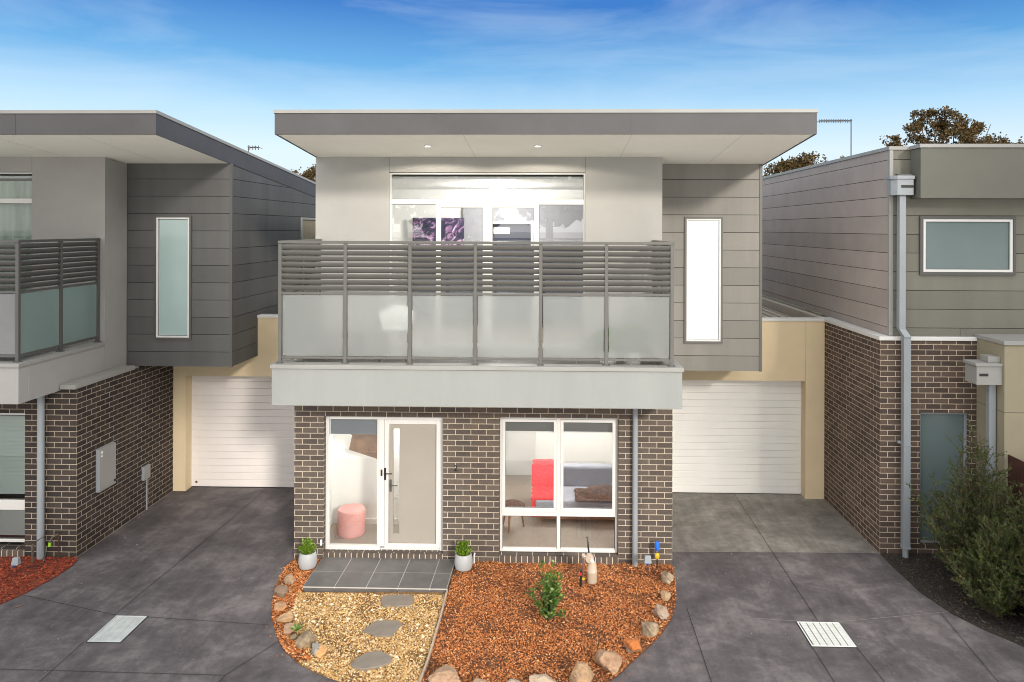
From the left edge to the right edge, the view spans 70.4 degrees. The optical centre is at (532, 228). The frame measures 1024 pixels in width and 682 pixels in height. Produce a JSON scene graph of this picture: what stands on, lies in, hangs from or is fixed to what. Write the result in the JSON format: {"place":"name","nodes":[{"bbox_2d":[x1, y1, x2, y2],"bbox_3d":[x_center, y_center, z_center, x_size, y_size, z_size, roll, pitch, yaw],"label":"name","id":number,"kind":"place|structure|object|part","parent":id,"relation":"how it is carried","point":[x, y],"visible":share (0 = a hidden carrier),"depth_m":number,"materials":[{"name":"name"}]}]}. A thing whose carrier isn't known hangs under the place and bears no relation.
{"place":"outdoors","nodes":[
{"label":"outdoors","id":0,"kind":"place"},
{"bbox_2d":[379,316,407,361],"bbox_3d":[-2.149,1.650,11.434,0.579,0.832,0.535,0,0,2],"label":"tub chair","id":1,"kind":"object","parent":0,"point":[407,338],"visible":0.06,"depth_m":11.54,"materials":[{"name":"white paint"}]},
{"bbox_2d":[0,487,1023,681],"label":"driveway","id":2,"kind":"structure","parent":0,"point":[166,533],"depth_m":9.73,"materials":[{"name":"grey concrete"}]},
{"bbox_2d":[0,555,76,603],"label":"red mulch bed","id":3,"kind":"object","parent":2,"relation":"on","point":[33,582],"visible":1,"depth_m":10.85,"materials":[{"name":"red wood"}]},
{"bbox_2d":[11,557,20,573],"bbox_3d":[-7.717,5.049,10.837,0.108,0.255,0.085,0,0,2],"label":"garden light","id":4,"kind":"object","parent":3,"relation":"on","point":[16,561],"visible":1,"depth_m":10.81,"materials":[{"name":"grey plastic"}]},
{"bbox_2d":[28,536,45,567],"bbox_3d":[-7.604,4.974,11.151,0.218,0.406,0.194,0,0,-22],"label":"irrigation pipe","id":5,"kind":"object","parent":3,"relation":"on","point":[32,552],"visible":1,"depth_m":11.18,"materials":[{"name":"black plastic"}]},
{"bbox_2d":[48,532,60,558],"bbox_3d":[-7.432,4.953,11.289,0.177,0.449,0.062,0,0,-23],"label":"garden tap","id":6,"kind":"object","parent":3,"relation":"on","point":[50,542],"visible":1,"depth_m":11.29,"materials":[{"name":"green plastic"}]},
{"bbox_2d":[86,615,147,642],"bbox_3d":[-5.356,5.176,9.379,0.444,0.011,0.629,0,0,2],"label":"drain grate","id":7,"kind":"object","parent":2,"relation":"on","point":[118,629],"visible":1,"depth_m":9.35,"materials":[{"name":"grey metal"}]},
{"bbox_2d":[0,110,315,559],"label":"townhouse","id":8,"kind":"structure","parent":2,"relation":"on","point":[139,287],"depth_m":12.81,"materials":[{"name":"grey brick"}]},
{"bbox_2d":[0,413,24,541],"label":"front window","id":9,"kind":"structure","parent":8,"relation":"in","point":[12,425],"depth_m":11.63,"materials":[{"name":"glass"}]},
{"bbox_2d":[0,172,31,203],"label":"sliding window","id":10,"kind":"structure","parent":8,"relation":"in","point":[2,200],"depth_m":12.59,"materials":[{"name":"white metal"}]},
{"bbox_2d":[96,442,116,492],"bbox_3d":[-7.095,3.979,12.089,0.089,0.700,0.450,0,0,2],"label":"meter box","id":11,"kind":"object","parent":8,"relation":"attached to","point":[105,466],"visible":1,"depth_m":12.02,"materials":[{"name":"metal"}]},
{"bbox_2d":[99,442,115,491],"bbox_3d":[-7.077,3.979,12.089,0.014,0.690,0.440,0,0,2],"label":"door","id":12,"kind":"structure","parent":11,"relation":"in","point":[107,463],"depth_m":12.07,"materials":[{"name":"metal"}]},
{"bbox_2d":[142,464,150,509],"bbox_3d":[-7.080,4.764,13.294,0.059,0.830,0.200,0,0,2],"label":"cable box","id":13,"kind":"object","parent":8,"relation":"attached to","point":[146,472],"visible":1,"depth_m":13.32,"materials":[{"name":"metal"}]},
{"bbox_2d":[156,217,188,337],"bbox_3d":[-6.503,0.893,13.139,0.608,2.173,0.060,0,0,2],"label":"wing window","id":14,"kind":"structure","parent":8,"relation":"in","point":[172,233],"depth_m":13.14,"materials":[{"name":"teal glass"}]},
{"bbox_2d":[191,376,293,487],"bbox_3d":[-5.236,3.985,14.508,3.278,2.399,0.054,0,0,2],"label":"garage door","id":15,"kind":"structure","parent":8,"relation":"in","point":[240,439],"depth_m":14.50,"materials":[{"name":"white metal"}]},
{"bbox_2d":[248,145,261,151],"bbox_3d":[-6.057,-1.483,15.768,0.264,0.630,0.400,0,0,2],"label":"roof antenna","id":16,"kind":"object","parent":8,"relation":"on","point":[252,147],"visible":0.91,"depth_m":15.76,"materials":[{"name":"grey metal"}]},
{"bbox_2d":[300,217,315,239],"bbox_3d":[-5.296,0.169,17.508,0.055,0.830,1.680,0,0,2],"label":"side window","id":17,"kind":"structure","parent":8,"relation":"in","point":[308,225],"depth_m":17.16,"materials":[{"name":"glass"}]},
{"bbox_2d":[271,558,320,661],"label":"bark mulch","id":18,"kind":"object","parent":2,"relation":"on","point":[300,579],"visible":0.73,"depth_m":10.06,"materials":[{"name":"brown wood"}]},
{"bbox_2d":[274,601,286,611],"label":"rock","id":19,"kind":"object","parent":18,"relation":"on","point":[281,606],"visible":1,"depth_m":9.81,"materials":[{"name":"beige stone"}]},
{"bbox_2d":[274,584,288,597],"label":"rock","id":20,"kind":"object","parent":18,"relation":"on","point":[280,591],"visible":1,"depth_m":10.15,"materials":[{"name":"brown stone"}]},
{"bbox_2d":[276,610,293,622],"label":"rock","id":21,"kind":"object","parent":18,"relation":"on","point":[287,617],"visible":0.98,"depth_m":9.49,"materials":[{"name":"beige stone"}]},
{"bbox_2d":[283,623,294,634],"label":"rock","id":22,"kind":"object","parent":18,"relation":"on","point":[287,630],"visible":0.84,"depth_m":9.25,"materials":[{"name":"beige stone"}]},
{"bbox_2d":[284,573,294,584],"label":"rock","id":23,"kind":"object","parent":18,"relation":"on","point":[289,579],"visible":1,"depth_m":10.53,"materials":[{"name":"beige stone"}]},
{"bbox_2d":[289,633,296,639],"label":"rock","id":24,"kind":"object","parent":18,"relation":"on","point":[292,636],"visible":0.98,"depth_m":9.12,"materials":[{"name":"beige stone"}]},
{"bbox_2d":[290,623,302,632],"bbox_3d":[-2.991,5.113,9.197,0.175,0.159,0.172,0,0,2],"label":"seedling","id":25,"kind":"object","parent":18,"relation":"on","point":[296,628],"visible":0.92,"depth_m":9.21,"materials":[{"name":"green plant"}]},
{"bbox_2d":[297,537,316,569],"bbox_3d":[-3.427,4.938,11.043,0.294,0.454,0.292,0,0,2],"label":"potted plant","id":26,"kind":"object","parent":18,"relation":"on","point":[307,559],"visible":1,"depth_m":10.97,"materials":[{"name":"green plant"}]},
{"bbox_2d":[291,591,444,681],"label":"gravel","id":27,"kind":"structure","parent":2,"relation":"on","point":[390,648],"depth_m":9.29,"materials":[{"name":"beige gravel"}]},
{"bbox_2d":[295,630,315,648],"bbox_3d":[-2.825,5.104,9.005,0.252,0.186,0.218,0,0,28],"label":"rock","id":28,"kind":"object","parent":27,"relation":"on","point":[307,638],"visible":1,"depth_m":8.95,"materials":[{"name":"beige stone"}]},
{"bbox_2d":[311,643,327,657],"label":"rock","id":29,"kind":"object","parent":27,"relation":"on","point":[319,650],"visible":1,"depth_m":8.77,"materials":[{"name":"stone"}]},
{"bbox_2d":[351,650,391,670],"bbox_3d":[-1.916,5.169,8.638,0.375,0.040,0.417,0,0,38],"label":"stepping stone","id":30,"kind":"object","parent":27,"relation":"on","point":[375,660],"visible":1,"depth_m":8.62,"materials":[{"name":"stone"}]},
{"bbox_2d":[362,620,402,637],"bbox_3d":[-1.931,5.169,9.365,0.429,0.040,0.379,0,0,15],"label":"stepping stone","id":31,"kind":"object","parent":27,"relation":"on","point":[384,628],"visible":1,"depth_m":9.33,"materials":[{"name":"stone"}]},
{"bbox_2d":[381,594,413,607],"bbox_3d":[-1.881,5.169,10.045,0.475,0.040,0.324,0,0,2],"label":"stepping stone","id":32,"kind":"object","parent":27,"relation":"on","point":[399,601],"visible":1,"depth_m":10.03,"materials":[{"name":"stone"}]},
{"bbox_2d":[45,498,922,681],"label":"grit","id":33,"kind":"object","parent":2,"relation":"on","point":[262,559],"visible":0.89,"depth_m":10.94,"materials":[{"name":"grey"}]},
{"bbox_2d":[16,488,998,681],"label":"driveway joints","id":34,"kind":"object","parent":2,"relation":"on","point":[277,641],"visible":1,"depth_m":9.04,"materials":[{"name":"black concrete"}]},
{"bbox_2d":[152,523,939,621],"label":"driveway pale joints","id":35,"kind":"object","parent":2,"relation":"on","point":[692,551],"visible":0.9,"depth_m":11.64,"materials":[{"name":"grey concrete"}]},
{"bbox_2d":[270,109,824,592],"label":"townhouse","id":36,"kind":"structure","parent":2,"relation":"on","point":[440,441],"depth_m":11.32,"materials":[{"name":"grey brick"}]},
{"bbox_2d":[337,503,365,538],"bbox_3d":[-3.003,4.845,12.034,0.456,0.433,0.456,0,0,2],"label":"stool","id":37,"kind":"object","parent":36,"relation":"on","point":[351,521],"visible":1,"depth_m":11.86,"materials":[{"name":"pink fabric"}]},
{"bbox_2d":[384,420,439,548],"bbox_3d":[-1.891,4.021,11.398,0.884,2.018,0.129,0,0,2],"label":"door","id":38,"kind":"structure","parent":36,"relation":"in","point":[419,440],"depth_m":11.43,"materials":[{"name":"white wood"}]},
{"bbox_2d":[412,218,463,244],"bbox_3d":[-2.061,0.234,15.881,1.130,0.920,0.040,0,0,2],"label":"wall picture","id":39,"kind":"object","parent":36,"relation":"attached to","point":[424,229],"depth_m":15.86},
{"bbox_2d":[390,173,584,347],"bbox_3d":[-0.774,0.547,12.405,3.340,2.978,0.080,0,0,2],"label":"window frame","id":40,"kind":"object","parent":36,"relation":"in","point":[487,205],"depth_m":12.37,"materials":[{"name":"white metal"}]},
{"bbox_2d":[407,250,582,323],"bbox_3d":[-0.445,1.179,15.230,4.300,1.600,0.475,0,0,2],"label":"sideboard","id":41,"kind":"object","parent":36,"relation":"on","point":[493,274],"depth_m":15.00,"materials":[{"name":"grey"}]},
{"bbox_3d":[-2.161,1.169,15.048,0.840,1.550,0.020,0,0,2],"label":"door","id":42,"kind":"part","parent":41,"relation":"part of","materials":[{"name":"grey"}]},
{"bbox_3d":[-1.301,1.171,15.025,0.840,1.550,0.020,0,0,2],"label":"door","id":43,"kind":"part","parent":41,"relation":"part of","materials":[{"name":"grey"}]},
{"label":"door","id":44,"kind":"part","parent":41,"relation":"part of","materials":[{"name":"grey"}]},
{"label":"door","id":45,"kind":"part","parent":41,"relation":"part of","materials":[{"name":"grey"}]},
{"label":"door","id":46,"kind":"part","parent":41,"relation":"part of","materials":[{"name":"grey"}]},
{"bbox_2d":[493,224,530,245],"bbox_3d":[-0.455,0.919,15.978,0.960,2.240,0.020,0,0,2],"label":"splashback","id":47,"kind":"structure","parent":36,"relation":"in","point":[518,232],"depth_m":15.97,"materials":[{"name":"grey"}]},
{"bbox_2d":[503,499,524,532],"bbox_3d":[-0.346,4.853,12.263,0.440,0.437,0.440,0,0,2],"label":"chair","id":48,"kind":"object","parent":36,"relation":"on","point":[513,503],"visible":0.55,"depth_m":12.22,"materials":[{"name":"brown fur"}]},
{"bbox_2d":[506,432,535,474],"bbox_3d":[-0.238,4.009,14.884,0.610,2.120,0.045,0,0,2],"label":"interior door","id":49,"kind":"structure","parent":36,"relation":"in","point":[520,446],"depth_m":14.87,"materials":[{"name":"white wood"}]},
{"bbox_2d":[500,417,617,552],"bbox_3d":[0.411,4.001,11.372,1.837,2.112,0.122,0,0,2],"label":"front window","id":50,"kind":"structure","parent":36,"relation":"in","point":[507,424],"depth_m":11.32,"materials":[{"name":"white metal"}]},
{"bbox_2d":[535,463,613,521],"bbox_3d":[0.982,4.698,12.903,1.860,0.750,0.950,0,0,2],"label":"sofa","id":51,"kind":"object","parent":36,"relation":"on","point":[580,475],"visible":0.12,"depth_m":13.17,"materials":[{"name":"grey fabric"}]},
{"bbox_2d":[531,459,553,516],"bbox_3d":[0.223,4.610,12.928,0.490,0.687,1.040,0,0,2],"label":"throw blanket","id":52,"kind":"object","parent":51,"relation":"on","point":[542,479],"visible":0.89,"depth_m":13.10,"materials":[{"name":"red fabric"}]},
{"bbox_2d":[574,484,611,500],"bbox_3d":[1.246,4.586,12.671,1.030,0.161,0.600,0,0,2],"label":"fur throw","id":53,"kind":"object","parent":51,"relation":"on","point":[602,492],"visible":0.61,"depth_m":12.56,"materials":[{"name":"brown fur"}]},
{"bbox_2d":[686,219,720,341],"bbox_3d":[3.034,0.922,12.883,0.608,2.173,0.060,0,0,2],"label":"wing window","id":54,"kind":"structure","parent":36,"relation":"in","point":[703,255],"depth_m":12.89,"materials":[{"name":"white glass"}]},
{"bbox_2d":[672,380,800,493],"bbox_3d":[3.753,4.012,14.267,3.118,2.399,0.054,0,0,2],"label":"garage door","id":55,"kind":"structure","parent":36,"relation":"in","point":[733,437],"depth_m":14.24,"materials":[{"name":"white metal"}]},
{"bbox_2d":[422,560,677,681],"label":"bark mulch","id":56,"kind":"object","parent":2,"relation":"on","point":[524,629],"visible":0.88,"depth_m":9.58,"materials":[{"name":"brown wood"}]},
{"bbox_2d":[418,589,447,681],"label":"garden edging","id":57,"kind":"object","parent":56,"relation":"on","point":[431,648],"visible":1,"depth_m":9.07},
{"bbox_2d":[427,664,460,681],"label":"rock","id":58,"kind":"object","parent":56,"relation":"on","point":[446,673],"visible":1,"depth_m":8.19,"materials":[{"name":"beige stone"}]},
{"bbox_2d":[454,539,472,571],"bbox_3d":[-1.042,4.950,11.017,0.286,0.443,0.295,0,0,2],"label":"potted plant","id":59,"kind":"object","parent":56,"relation":"on","point":[463,562],"visible":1,"depth_m":10.93,"materials":[{"name":"green plant"}]},
{"bbox_2d":[472,678,486,681],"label":"rock","id":60,"kind":"object","parent":56,"relation":"on","point":[478,680],"visible":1,"depth_m":8.15,"materials":[{"name":"beige stone"}]},
{"bbox_2d":[507,679,519,681],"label":"rock","id":61,"kind":"object","parent":56,"relation":"on","point":[512,680],"visible":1,"depth_m":8.17,"materials":[{"name":"beige stone"}]},
{"bbox_2d":[529,674,555,681],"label":"rock","id":62,"kind":"object","parent":56,"relation":"on","point":[540,678],"visible":1,"depth_m":8.17,"materials":[{"name":"beige stone"}]},
{"bbox_2d":[526,560,566,621],"bbox_3d":[0.253,4.822,9.626,0.560,0.765,0.532,0,0,22],"label":"bush","id":63,"kind":"object","parent":56,"relation":"on","point":[551,589],"visible":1,"depth_m":9.56,"materials":[{"name":"green plant"}]},
{"bbox_2d":[569,661,594,681],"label":"rock","id":64,"kind":"object","parent":56,"relation":"on","point":[581,672],"visible":1,"depth_m":8.21,"materials":[{"name":"beige stone"}]},
{"bbox_2d":[579,536,596,586],"bbox_3d":[0.817,4.936,10.844,0.271,0.533,0.765,0,0,2],"label":"statue","id":65,"kind":"object","parent":56,"relation":"on","point":[588,557],"visible":1,"depth_m":10.53,"materials":[{"name":"beige paint"}]},
{"bbox_2d":[594,649,622,674],"bbox_3d":[0.896,5.091,8.540,0.334,0.266,0.268,0,0,3],"label":"rock","id":66,"kind":"object","parent":56,"relation":"on","point":[609,661],"visible":1,"depth_m":8.47,"materials":[{"name":"beige stone"}]},
{"bbox_2d":[623,638,641,652],"bbox_3d":[1.243,5.134,8.935,0.214,0.168,0.228,0,0,-25],"label":"rock","id":67,"kind":"object","parent":56,"relation":"on","point":[632,645],"visible":1,"depth_m":8.87,"materials":[{"name":"orange stone"}]},
{"bbox_2d":[644,555,651,576],"bbox_3d":[1.715,5.038,10.784,0.108,0.335,0.085,0,0,2],"label":"garden light","id":68,"kind":"object","parent":56,"relation":"on","point":[647,560],"visible":1,"depth_m":10.76,"materials":[{"name":"grey plastic"}]},
{"bbox_2d":[641,621,658,636],"bbox_3d":[1.489,5.133,9.252,0.241,0.197,0.207,0,0,17],"label":"rock","id":69,"kind":"object","parent":56,"relation":"on","point":[650,629],"visible":1,"depth_m":9.21,"materials":[{"name":"beige stone"}]},
{"bbox_2d":[655,541,659,568],"bbox_3d":[1.903,4.996,11.072,0.072,0.420,0.076,0,0,-38],"label":"water tap","id":70,"kind":"object","parent":56,"relation":"on","point":[657,546],"visible":1,"depth_m":11.05,"materials":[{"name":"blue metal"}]},
{"bbox_2d":[653,603,668,619],"bbox_3d":[1.715,5.116,9.688,0.171,0.180,0.228,0,0,-12],"label":"rock","id":71,"kind":"object","parent":56,"relation":"on","point":[660,612],"visible":1,"depth_m":9.62,"materials":[{"name":"beige stone"}]},
{"bbox_2d":[660,590,670,600],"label":"rock","id":72,"kind":"object","parent":56,"relation":"on","point":[665,595],"visible":1,"depth_m":10.13,"materials":[{"name":"beige stone"}]},
{"bbox_2d":[661,571,673,583],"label":"rock","id":73,"kind":"object","parent":56,"relation":"on","point":[667,577],"visible":1,"depth_m":10.59,"materials":[{"name":"beige stone"}]},
{"bbox_2d":[796,621,857,647],"bbox_3d":[3.760,5.204,9.302,0.574,0.011,0.584,0,0,2],"label":"drain grate","id":74,"kind":"object","parent":2,"relation":"on","point":[827,634],"visible":1,"depth_m":9.28,"materials":[{"name":"grey metal"}]},
{"bbox_2d":[762,144,1023,557],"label":"corner house","id":75,"kind":"structure","parent":2,"relation":"on","point":[902,267],"depth_m":11.63,"materials":[{"name":"grey brick"}]},
{"bbox_2d":[817,119,851,155],"bbox_3d":[7.426,-1.908,17.808,0.820,1.540,0.400,0,0,2],"label":"roof antenna","id":76,"kind":"object","parent":75,"relation":"on","point":[834,120],"visible":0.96,"depth_m":17.79,"materials":[{"name":"grey metal"}]},
{"bbox_2d":[920,413,966,542],"bbox_3d":[6.586,4.006,11.692,0.771,2.107,0.070,0,0,2],"label":"side door","id":77,"kind":"structure","parent":75,"relation":"in","point":[935,447],"depth_m":11.69,"materials":[{"name":"teal"}]},
{"bbox_2d":[923,219,1012,271],"bbox_3d":[6.961,0.281,11.618,1.413,0.848,0.050,0,0,2],"label":"upper window","id":78,"kind":"structure","parent":75,"relation":"in","point":[949,245],"depth_m":11.62,"materials":[{"name":"white glass"}]},
{"bbox_2d":[0,0,1023,176],"label":"sky","id":79,"kind":"structure","parent":0,"point":[219,68],"materials":[{"name":"blue"}]},
{"bbox_2d":[600,328,615,363],"bbox_3d":[1.164,1.784,11.072,0.579,0.578,0.564,0,0,2],"label":"balcony plant","id":80,"kind":"object","parent":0,"point":[609,362],"visible":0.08,"depth_m":10.97,"materials":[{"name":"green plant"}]},
{"bbox_2d":[624,358,640,364],"bbox_3d":[1.515,1.733,10.976,0.559,0.683,0.554,0,0,-30],"label":"balcony plant","id":81,"kind":"object","parent":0,"point":[631,362],"visible":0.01,"depth_m":10.86,"materials":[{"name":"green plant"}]},
{"bbox_2d":[672,493,877,552],"bbox_3d":[3.901,5.210,12.980,3.390,0.004,2.680,0,0,2],"label":"driveway apron","id":82,"kind":"object","parent":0,"point":[798,523],"visible":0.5,"depth_m":12.71,"materials":[{"name":"concrete"}]},
{"bbox_2d":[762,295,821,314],"bbox_3d":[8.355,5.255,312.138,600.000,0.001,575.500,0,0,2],"label":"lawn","id":83,"kind":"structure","parent":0,"point":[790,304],"depth_m":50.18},
{"bbox_2d":[291,164,315,181],"bbox_3d":[-11.520,0.881,38.288,3.340,8.585,2.526,0,0,2],"label":"tree","id":84,"kind":"object","parent":83,"relation":"on","point":[309,174],"visible":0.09,"depth_m":37.92,"materials":[{"name":"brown plant"}]},
{"bbox_2d":[763,151,827,312],"bbox_3d":[11.957,0.855,32.667,3.770,8.776,2.512,0,0,2],"label":"tree","id":85,"kind":"object","parent":83,"relation":"on","point":[800,161],"visible":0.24,"depth_m":32.43,"materials":[{"name":"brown plant"}]},
{"bbox_2d":[879,105,1002,146],"bbox_3d":[19.293,-0.263,34.552,5.688,11.054,2.688,0,0,2],"label":"tree","id":86,"kind":"object","parent":83,"relation":"on","point":[963,131],"visible":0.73,"depth_m":34.31,"materials":[{"name":"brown plant"}]},
{"bbox_2d":[954,132,1023,143],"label":"tree","id":87,"kind":"object","parent":83,"relation":"on","point":[1005,140],"visible":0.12,"depth_m":35.19,"materials":[{"name":"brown plant"}]},
{"bbox_2d":[880,553,1023,646],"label":"dark mulch bed","id":88,"kind":"object","parent":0,"point":[992,619],"visible":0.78,"depth_m":10.28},
{"bbox_2d":[906,421,1022,579],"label":"shrub","id":89,"kind":"object","parent":88,"relation":"on","point":[968,522],"visible":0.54,"depth_m":10.52,"materials":[{"name":"green plant"}]},
{"bbox_2d":[936,515,1023,618],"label":"shrub","id":90,"kind":"object","parent":88,"relation":"on","point":[991,589],"visible":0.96,"depth_m":9.69,"materials":[{"name":"green plant"}]},
{"bbox_2d":[971,481,1023,586],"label":"shrub","id":91,"kind":"object","parent":88,"relation":"on","point":[1020,532],"visible":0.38,"depth_m":9.91,"materials":[{"name":"green plant"}]},
{"bbox_2d":[1004,565,1023,615],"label":"shrub","id":92,"kind":"object","parent":88,"relation":"on","point":[1021,600],"visible":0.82,"depth_m":9.44,"materials":[{"name":"green plant"}]},
{"bbox_2d":[1008,454,1023,538],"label":"paling fence","id":93,"kind":"object","parent":88,"relation":"on","point":[1016,471],"visible":0.43,"depth_m":10.64,"materials":[{"name":"brown wood"}]}
]}

